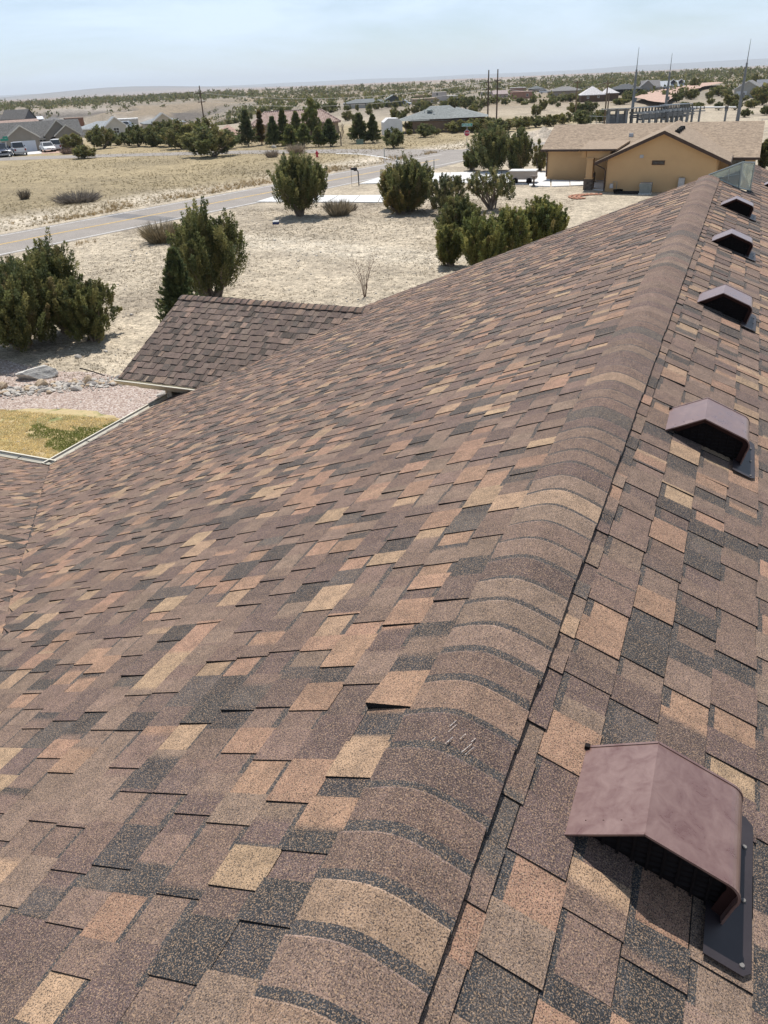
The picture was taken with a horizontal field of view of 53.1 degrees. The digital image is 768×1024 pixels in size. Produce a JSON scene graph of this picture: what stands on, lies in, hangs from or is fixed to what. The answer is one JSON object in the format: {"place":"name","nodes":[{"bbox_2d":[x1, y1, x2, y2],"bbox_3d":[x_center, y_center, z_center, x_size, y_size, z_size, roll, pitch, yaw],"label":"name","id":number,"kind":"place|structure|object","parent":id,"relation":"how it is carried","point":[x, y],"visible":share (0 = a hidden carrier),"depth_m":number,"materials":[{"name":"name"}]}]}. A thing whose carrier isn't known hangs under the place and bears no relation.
{"place":"outdoors","nodes":[
{"label":"outdoors","id":0,"kind":"place"},
{"bbox_2d":[0,151,41,155],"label":"garage apron","id":1,"kind":"object","parent":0,"point":[34,152],"visible":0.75,"depth_m":126.25,"materials":[{"name":"concrete"}]},
{"bbox_2d":[9,142,27,155],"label":"pickup truck","id":2,"kind":"object","parent":1,"relation":"on","point":[17,148],"visible":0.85,"depth_m":122.83,"materials":[{"name":"paint"}]},
{"bbox_2d":[42,149,68,153],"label":"parking lane","id":3,"kind":"structure","parent":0,"point":[49,151],"depth_m":127.87,"materials":[{"name":"grey concrete"}]},
{"bbox_2d":[39,141,55,151],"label":"parked car","id":4,"kind":"object","parent":3,"relation":"on","point":[45,146],"visible":1,"depth_m":127.45,"materials":[{"name":"paint"}]},
{"bbox_2d":[0,408,119,458],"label":"lawn","id":5,"kind":"structure","parent":0,"point":[85,413],"depth_m":22.61,"materials":[{"name":"plant"}]},
{"bbox_2d":[0,149,469,178],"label":"cross road","id":6,"kind":"structure","parent":0,"point":[446,156],"depth_m":100.31,"materials":[{"name":"grey asphalt"}]},
{"bbox_2d":[0,142,544,255],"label":"road","id":7,"kind":"structure","parent":0,"point":[16,242],"depth_m":58.01,"materials":[{"name":"grey asphalt"}]},
{"bbox_2d":[0,161,767,1023],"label":"shingled house","id":8,"kind":"structure","parent":0,"point":[398,657],"depth_m":2.84,"materials":[{"name":"brown"}]},
{"bbox_2d":[0,58,767,388],"bbox_3d":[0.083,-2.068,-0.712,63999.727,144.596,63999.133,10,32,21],"label":"ground","id":9,"kind":"structure","parent":0,"point":[589,207],"depth_m":60.57,"materials":[{"name":"plant"}]},
{"bbox_2d":[0,109,36,120],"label":"dark gabled house","id":10,"kind":"structure","parent":9,"relation":"on","point":[18,114],"depth_m":210.44,"materials":[{"name":"grey"}]},
{"bbox_2d":[0,248,74,352],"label":"juniper tree","id":11,"kind":"object","parent":9,"relation":"on","point":[28,293],"visible":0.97,"depth_m":27.89,"materials":[{"name":"green plant"}]},
{"bbox_2d":[0,119,84,150],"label":"grey stucco house","id":12,"kind":"structure","parent":9,"relation":"on","point":[31,135],"depth_m":133.56,"materials":[{"name":"white paint"}]},
{"bbox_2d":[15,140,37,150],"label":"garage door","id":13,"kind":"structure","parent":12,"relation":"in","point":[30,145],"depth_m":130.81,"materials":[{"name":"white metal"}]},
{"bbox_2d":[22,226,83,333],"bbox_3d":[-12.984,-8.992,30.063,2.585,4.179,2.426,10,32,21],"label":"juniper tree","id":14,"kind":"object","parent":9,"relation":"on","point":[58,263],"visible":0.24,"depth_m":29.49,"materials":[{"name":"green plant"}]},
{"bbox_2d":[58,133,83,148],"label":"juniper tree","id":15,"kind":"object","parent":9,"relation":"on","point":[66,140],"visible":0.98,"depth_m":129.76,"materials":[{"name":"green plant"}]},
{"bbox_2d":[47,186,103,203],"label":"dry shrub","id":16,"kind":"object","parent":9,"relation":"on","point":[82,196],"visible":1,"depth_m":67.31,"materials":[{"name":"plant"}]},
{"bbox_2d":[0,359,162,418],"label":"gravel bed","id":17,"kind":"object","parent":9,"relation":"on","point":[119,405],"visible":0.43,"depth_m":24.32,"materials":[{"name":"beige gravel"}]},
{"bbox_2d":[15,365,58,379],"bbox_3d":[-11.803,-4.705,26.118,1.408,0.536,0.634,-5,30,-5],"label":"boulder","id":18,"kind":"object","parent":17,"relation":"on","point":[42,372],"visible":0.94,"depth_m":25.96,"materials":[{"name":"grey stone"}]},
{"bbox_2d":[0,375,119,396],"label":"dry creek","id":19,"kind":"structure","parent":17,"relation":"on","point":[29,388],"depth_m":25.08,"materials":[{"name":"grey stone"}]},
{"bbox_2d":[1,376,127,399],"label":"creek pebbles","id":20,"kind":"object","parent":17,"relation":"on","point":[25,392],"visible":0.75,"depth_m":24.96,"materials":[{"name":"grey stone"}]},
{"bbox_2d":[70,145,96,158],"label":"juniper tree","id":21,"kind":"object","parent":9,"relation":"on","point":[82,151],"visible":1,"depth_m":111.31,"materials":[{"name":"green plant"}]},
{"bbox_2d":[51,275,122,342],"bbox_3d":[-11.459,-7.778,29.470,2.059,2.566,2.952,0,29,4],"label":"juniper tree","id":22,"kind":"object","parent":9,"relation":"on","point":[87,313],"visible":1,"depth_m":28.84,"materials":[{"name":"green plant"}]},
{"bbox_2d":[84,124,117,147],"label":"juniper tree","id":23,"kind":"object","parent":9,"relation":"on","point":[95,136],"visible":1,"depth_m":129.27,"materials":[{"name":"green plant"}]},
{"bbox_2d":[81,116,130,135],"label":"white trim house","id":24,"kind":"structure","parent":9,"relation":"on","point":[115,124],"depth_m":165.13,"materials":[{"name":"paint"}]},
{"bbox_2d":[124,123,145,145],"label":"juniper tree","id":25,"kind":"object","parent":9,"relation":"on","point":[132,134],"visible":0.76,"depth_m":129.48,"materials":[{"name":"green plant"}]},
{"bbox_2d":[139,125,161,144],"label":"juniper tree","id":26,"kind":"object","parent":9,"relation":"on","point":[146,135],"visible":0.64,"depth_m":128.12,"materials":[{"name":"green plant"}]},
{"bbox_2d":[133,217,177,244],"bbox_3d":[-14.052,-17.657,48.058,3.327,1.480,3.206,-14,31,-20],"label":"dry shrub","id":27,"kind":"object","parent":9,"relation":"on","point":[155,235],"visible":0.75,"depth_m":47.66,"materials":[{"name":"plant"}]},
{"bbox_2d":[140,113,186,128],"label":"beige house","id":28,"kind":"structure","parent":9,"relation":"on","point":[159,117],"depth_m":172.81,"materials":[{"name":"white paint"}]},
{"bbox_2d":[153,119,175,145],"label":"juniper tree","id":29,"kind":"object","parent":9,"relation":"on","point":[160,127],"visible":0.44,"depth_m":126.01,"materials":[{"name":"green plant"}]},
{"bbox_2d":[159,123,194,148],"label":"juniper tree","id":30,"kind":"object","parent":9,"relation":"on","point":[171,135],"visible":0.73,"depth_m":119.93,"materials":[{"name":"green plant"}]},
{"bbox_2d":[155,247,202,322],"bbox_3d":[-7.676,-8.092,28.619,2.015,3.496,1.960,-7,30,-8],"label":"cypress tree","id":31,"kind":"object","parent":9,"relation":"on","point":[177,282],"visible":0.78,"depth_m":28.06,"materials":[{"name":"green plant"}]},
{"bbox_2d":[190,117,218,138],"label":"juniper tree","id":32,"kind":"object","parent":9,"relation":"on","point":[204,120],"visible":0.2,"depth_m":122.40,"materials":[{"name":"green plant"}]},
{"bbox_2d":[163,196,249,296],"bbox_3d":[-7.865,-11.344,33.455,3.766,4.563,3.699,-27,38,-36],"label":"juniper tree","id":33,"kind":"object","parent":9,"relation":"on","point":[209,250],"visible":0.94,"depth_m":32.92,"materials":[{"name":"green plant"}]},
{"bbox_2d":[176,123,240,156],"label":"juniper tree","id":34,"kind":"object","parent":9,"relation":"on","point":[203,141],"visible":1,"depth_m":104.23,"materials":[{"name":"green plant"}]},
{"bbox_2d":[11,149,436,245],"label":"verge grass","id":35,"kind":"structure","parent":9,"relation":"on","point":[225,189],"depth_m":69.04,"materials":[{"name":"plant"}]},
{"bbox_2d":[7,208,482,441],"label":"yard stones","id":36,"kind":"object","parent":9,"relation":"on","point":[244,281],"visible":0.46,"depth_m":41.09,"materials":[{"name":"beige stone"}]},
{"bbox_2d":[235,109,259,145],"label":"spruce tree","id":37,"kind":"object","parent":9,"relation":"on","point":[247,131],"visible":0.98,"depth_m":119.06,"materials":[{"name":"green plant"}]},
{"bbox_2d":[0,134,516,231],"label":"field grass","id":38,"kind":"structure","parent":9,"relation":"on","point":[173,198],"depth_m":84.97,"materials":[{"name":"plant"}]},
{"bbox_2d":[254,110,266,144],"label":"spruce tree","id":39,"kind":"object","parent":9,"relation":"on","point":[260,129],"visible":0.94,"depth_m":121.10,"materials":[{"name":"plant"}]},
{"bbox_2d":[264,116,280,145],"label":"spruce tree","id":40,"kind":"object","parent":9,"relation":"on","point":[273,135],"visible":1,"depth_m":117.02,"materials":[{"name":"green plant"}]},
{"bbox_2d":[277,107,287,143],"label":"spruce tree","id":41,"kind":"object","parent":9,"relation":"on","point":[282,120],"visible":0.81,"depth_m":117.09,"materials":[{"name":"green plant"}]},
{"bbox_2d":[279,124,297,145],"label":"spruce tree","id":42,"kind":"object","parent":9,"relation":"on","point":[288,136],"visible":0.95,"depth_m":113.38,"materials":[{"name":"green plant"}]},
{"bbox_2d":[290,111,300,130],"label":"spruce tree","id":43,"kind":"object","parent":9,"relation":"on","point":[295,122],"visible":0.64,"depth_m":125.85,"materials":[{"name":"green plant"}]},
{"bbox_2d":[251,108,340,140],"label":"tile roof house","id":44,"kind":"structure","parent":9,"relation":"on","point":[322,115],"depth_m":132.98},
{"bbox_2d":[284,142,307,153],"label":"dry shrub","id":45,"kind":"object","parent":9,"relation":"on","point":[297,149],"visible":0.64,"depth_m":104.04,"materials":[{"name":"plant"}]},
{"bbox_2d":[266,150,327,215],"bbox_3d":[-6.145,-23.193,54.400,4.517,4.473,4.126,-1,29,3],"label":"juniper tree","id":46,"kind":"object","parent":9,"relation":"on","point":[300,182],"visible":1,"depth_m":53.58,"materials":[{"name":"green plant"}]},
{"bbox_2d":[292,123,313,146],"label":"spruce tree","id":47,"kind":"object","parent":9,"relation":"on","point":[302,135],"visible":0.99,"depth_m":112.39,"materials":[{"name":"green plant"}]},
{"bbox_2d":[300,97,322,134],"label":"pine tree","id":48,"kind":"object","parent":9,"relation":"on","point":[313,121],"visible":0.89,"depth_m":129.08,"materials":[{"name":"green plant"}]},
{"bbox_2d":[311,126,326,146],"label":"spruce tree","id":49,"kind":"object","parent":9,"relation":"on","point":[316,133],"visible":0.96,"depth_m":112.91,"materials":[{"name":"green plant"}]},
{"bbox_2d":[319,118,339,145],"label":"spruce tree","id":50,"kind":"object","parent":9,"relation":"on","point":[330,135],"visible":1,"depth_m":112.35,"materials":[{"name":"green plant"}]},
{"bbox_2d":[320,198,356,216],"bbox_3d":[-3.187,-21.840,54.795,2.847,1.287,2.728,-6,30,-6],"label":"dry shrub","id":51,"kind":"object","parent":9,"relation":"on","point":[340,208],"visible":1,"depth_m":54.57,"materials":[{"name":"plant"}]},
{"bbox_2d":[346,112,367,141],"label":"spruce tree","id":52,"kind":"object","parent":9,"relation":"on","point":[358,127],"visible":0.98,"depth_m":115.67,"materials":[{"name":"green plant"}]},
{"bbox_2d":[345,250,380,296],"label":"bare sapling","id":53,"kind":"object","parent":9,"relation":"on","point":[364,290],"visible":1,"depth_m":33.69,"materials":[{"name":"brown plant"}]},
{"bbox_2d":[343,98,387,108],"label":"long white house","id":54,"kind":"structure","parent":9,"relation":"on","point":[352,103],"depth_m":260.97,"materials":[{"name":"paint"}]},
{"bbox_2d":[364,113,381,142],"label":"spruce tree","id":55,"kind":"object","parent":9,"relation":"on","point":[373,131],"visible":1,"depth_m":115.47,"materials":[{"name":"green plant"}]},
{"bbox_2d":[0,65,767,124],"bbox_3d":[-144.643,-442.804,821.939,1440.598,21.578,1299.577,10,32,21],"label":"woodland","id":56,"kind":"object","parent":9,"relation":"on","point":[711,74],"visible":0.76,"depth_m":580.18,"materials":[{"name":"green plant"}]},
{"bbox_2d":[377,162,401,205],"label":"juniper tree","id":57,"kind":"object","parent":9,"relation":"on","point":[382,188],"visible":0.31,"depth_m":55.45,"materials":[{"name":"green plant"}]},
{"bbox_2d":[381,118,401,134],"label":"white shed","id":58,"kind":"structure","parent":9,"relation":"on","point":[389,123],"depth_m":130.34,"materials":[{"name":"metal"}]},
{"bbox_2d":[382,127,404,147],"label":"juniper tree","id":59,"kind":"object","parent":9,"relation":"on","point":[395,137],"visible":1,"depth_m":105.09,"materials":[{"name":"green plant"}]},
{"bbox_2d":[382,186,419,214],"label":"juniper tree","id":60,"kind":"object","parent":9,"relation":"on","point":[394,203],"visible":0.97,"depth_m":53.52,"materials":[{"name":"green plant"}]},
{"bbox_2d":[384,151,434,211],"bbox_3d":[1.875,-23.467,54.567,3.557,4.169,4.068,0,30,5],"label":"juniper tree","id":61,"kind":"object","parent":9,"relation":"on","point":[414,175],"visible":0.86,"depth_m":53.42,"materials":[{"name":"green plant"}]},
{"bbox_2d":[415,123,435,136],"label":"juniper tree","id":62,"kind":"object","parent":9,"relation":"on","point":[428,130],"visible":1,"depth_m":122.08,"materials":[{"name":"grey plant"}]},
{"bbox_2d":[400,105,487,133],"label":"hip roof house","id":63,"kind":"structure","parent":9,"relation":"on","point":[438,116],"depth_m":131.68,"materials":[{"name":"white paint"}]},
{"bbox_2d":[424,172,467,212],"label":"juniper tree","id":64,"kind":"object","parent":9,"relation":"on","point":[448,187],"visible":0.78,"depth_m":52.37,"materials":[{"name":"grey plant"}]},
{"bbox_2d":[435,222,464,266],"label":"juniper tree","id":65,"kind":"object","parent":9,"relation":"on","point":[448,245],"visible":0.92,"depth_m":38.17,"materials":[{"name":"green plant"}]},
{"bbox_2d":[443,119,466,132],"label":"juniper tree","id":66,"kind":"object","parent":9,"relation":"on","point":[452,126],"visible":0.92,"depth_m":128.53,"materials":[{"name":"green plant"}]},
{"bbox_2d":[432,193,486,229],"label":"juniper tree","id":67,"kind":"object","parent":9,"relation":"on","point":[457,209],"visible":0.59,"depth_m":42.54,"materials":[{"name":"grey plant"}]},
{"bbox_2d":[458,96,474,108],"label":"juniper tree","id":68,"kind":"object","parent":9,"relation":"on","point":[465,102],"visible":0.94,"depth_m":218.08,"materials":[{"name":"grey plant"}]},
{"bbox_2d":[462,146,477,170],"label":"juniper tree","id":69,"kind":"object","parent":9,"relation":"on","point":[469,165],"visible":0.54,"depth_m":76.94,"materials":[{"name":"green plant"}]},
{"bbox_2d":[464,118,488,131],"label":"juniper tree","id":70,"kind":"object","parent":9,"relation":"on","point":[476,125],"visible":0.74,"depth_m":127.74,"materials":[{"name":"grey plant"}]},
{"bbox_2d":[459,212,507,266],"bbox_3d":[4.724,-12.990,37.028,2.287,2.902,2.491,-9,30,-11],"label":"juniper tree","id":71,"kind":"object","parent":9,"relation":"on","point":[481,238],"visible":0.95,"depth_m":36.53,"materials":[{"name":"green plant"}]},
{"bbox_2d":[466,123,510,169],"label":"juniper tree","id":72,"kind":"object","parent":9,"relation":"on","point":[488,147],"visible":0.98,"depth_m":74.17,"materials":[{"name":"green plant"}]},
{"bbox_2d":[466,165,515,209],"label":"juniper tree","id":73,"kind":"object","parent":9,"relation":"on","point":[498,183],"visible":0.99,"depth_m":53.45,"materials":[{"name":"green plant"}]},
{"bbox_2d":[482,118,516,130],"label":"juniper tree","id":74,"kind":"object","parent":9,"relation":"on","point":[500,122],"visible":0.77,"depth_m":125.49,"materials":[{"name":"green plant"}]},
{"bbox_2d":[491,202,532,252],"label":"juniper tree","id":75,"kind":"object","parent":9,"relation":"on","point":[515,225],"visible":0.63,"depth_m":37.56,"materials":[{"name":"green plant"}]},
{"bbox_2d":[503,125,533,169],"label":"juniper tree","id":76,"kind":"object","parent":9,"relation":"on","point":[519,146],"visible":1,"depth_m":73.06,"materials":[{"name":"green plant"}]},
{"bbox_2d":[510,91,532,98],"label":"pink adobe house","id":77,"kind":"structure","parent":9,"relation":"on","point":[524,94],"depth_m":281.85,"materials":[{"name":"white paint"}]},
{"bbox_2d":[511,116,532,128],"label":"juniper tree","id":78,"kind":"object","parent":9,"relation":"on","point":[524,121],"visible":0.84,"depth_m":130.59,"materials":[{"name":"green plant"}]},
{"bbox_2d":[509,169,537,183],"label":"utility trailer","id":79,"kind":"object","parent":9,"relation":"on","point":[521,174],"visible":0.86,"depth_m":66.14,"materials":[{"name":"white paint"}]},
{"bbox_2d":[529,115,545,126],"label":"juniper tree","id":80,"kind":"object","parent":9,"relation":"on","point":[537,121],"visible":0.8,"depth_m":132.81,"materials":[{"name":"green plant"}]},
{"bbox_2d":[530,138,547,170],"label":"juniper tree","id":81,"kind":"object","parent":9,"relation":"on","point":[539,160],"visible":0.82,"depth_m":73.53,"materials":[{"name":"green plant"}]},
{"bbox_2d":[523,193,570,241],"bbox_3d":[8.344,-15.025,40.168,2.865,3.097,2.268,-25,36,-34],"label":"juniper tree","id":82,"kind":"object","parent":9,"relation":"on","point":[546,217],"visible":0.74,"depth_m":39.67,"materials":[{"name":"green plant"}]},
{"bbox_2d":[543,114,558,125],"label":"juniper tree","id":83,"kind":"object","parent":9,"relation":"on","point":[551,119],"visible":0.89,"depth_m":133.47,"materials":[{"name":"green plant"}]},
{"bbox_2d":[547,86,581,95],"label":"taupe house","id":84,"kind":"structure","parent":9,"relation":"on","point":[559,90],"depth_m":296.34,"materials":[{"name":"grey"}]},
{"bbox_2d":[557,112,572,123],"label":"juniper tree","id":85,"kind":"object","parent":9,"relation":"on","point":[563,118],"visible":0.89,"depth_m":138.09,"materials":[{"name":"green plant"}]},
{"bbox_2d":[571,109,597,123],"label":"juniper tree","id":86,"kind":"object","parent":9,"relation":"on","point":[579,116],"visible":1,"depth_m":131.68,"materials":[{"name":"green plant"}]},
{"bbox_2d":[577,100,598,111],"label":"juniper tree","id":87,"kind":"object","parent":9,"relation":"on","point":[588,105],"visible":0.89,"depth_m":165.60,"materials":[{"name":"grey plant"}]},
{"bbox_2d":[578,86,618,101],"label":"brown block house","id":88,"kind":"structure","parent":9,"relation":"on","point":[592,94],"depth_m":227.12,"materials":[{"name":"white paint"}]},
{"bbox_2d":[601,108,634,123],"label":"switchgear canopy","id":89,"kind":"object","parent":9,"relation":"on","point":[617,117],"visible":0.72,"depth_m":126.03,"materials":[{"name":"metal"}]},
{"bbox_2d":[611,84,643,94],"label":"black house","id":90,"kind":"structure","parent":9,"relation":"on","point":[622,87],"depth_m":271.01,"materials":[{"name":"grey"}]},
{"bbox_2d":[629,50,638,122],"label":"lightning mast","id":91,"kind":"object","parent":9,"relation":"on","point":[634,99],"visible":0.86,"depth_m":127.08,"materials":[{"name":"metal"}]},
{"bbox_2d":[638,182,652,194],"bbox_3d":[19.874,-24.577,58.295,0.924,0.774,0.924,10,32,21],"label":"condenser unit","id":92,"kind":"object","parent":9,"relation":"on","point":[645,188],"visible":1,"depth_m":57.98,"materials":[{"name":"grey metal"}]},
{"bbox_2d":[629,106,669,122],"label":"steel bus structure","id":93,"kind":"object","parent":9,"relation":"on","point":[648,115],"visible":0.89,"depth_m":126.27,"materials":[{"name":"grey metal"}]},
{"bbox_2d":[639,80,659,92],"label":"pale gabled house","id":94,"kind":"structure","parent":9,"relation":"on","point":[646,84],"depth_m":274.86,"materials":[{"name":"white paint"}]},
{"bbox_2d":[540,120,764,191],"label":"ochre house","id":95,"kind":"structure","parent":9,"relation":"on","point":[663,157],"depth_m":60.90,"materials":[{"name":"paint"}]},
{"bbox_2d":[656,103,695,122],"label":"steel bus structure","id":96,"kind":"object","parent":9,"relation":"on","point":[676,112],"visible":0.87,"depth_m":127.23,"materials":[{"name":"grey metal"}]},
{"bbox_2d":[683,89,698,99],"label":"juniper tree","id":97,"kind":"object","parent":9,"relation":"on","point":[689,94],"visible":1,"depth_m":212.22,"materials":[{"name":"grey plant"}]},
{"bbox_2d":[723,93,739,105],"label":"juniper tree","id":98,"kind":"object","parent":9,"relation":"on","point":[728,99],"visible":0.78,"depth_m":173.38,"materials":[{"name":"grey plant"}]},
{"bbox_2d":[735,41,750,120],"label":"lightning mast","id":99,"kind":"object","parent":9,"relation":"on","point":[742,94],"visible":0.86,"depth_m":123.88,"materials":[{"name":"metal"}]},
{"bbox_2d":[733,80,762,97],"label":"grey gable barn","id":100,"kind":"structure","parent":9,"relation":"on","point":[750,85],"depth_m":208.00,"materials":[{"name":"white paint"}]},
{"bbox_2d":[752,85,767,104],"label":"juniper tree","id":101,"kind":"object","parent":9,"relation":"on","point":[762,96],"visible":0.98,"depth_m":169.78,"materials":[{"name":"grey plant"}]},
{"bbox_2d":[757,138,767,168],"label":"juniper tree","id":102,"kind":"object","parent":9,"relation":"on","point":[762,162],"visible":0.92,"depth_m":67.58,"materials":[{"name":"green plant"}]},
{"bbox_2d":[0,0,767,95],"label":"sky","id":103,"kind":"structure","parent":0,"point":[47,46],"materials":[{"name":"blue"}]},
{"bbox_2d":[256,171,604,202],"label":"driveway","id":104,"kind":"structure","parent":0,"point":[541,180],"depth_m":64.67,"materials":[{"name":"concrete"}]},
{"bbox_2d":[527,126,551,141],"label":"earth bank","id":105,"kind":"structure","parent":0,"point":[543,133],"depth_m":106.58,"materials":[{"name":"beige soil"}]},
{"bbox_2d":[635,82,722,102],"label":"dirt road","id":106,"kind":"structure","parent":0,"point":[655,96],"depth_m":228.26,"materials":[{"name":"beige soil"}]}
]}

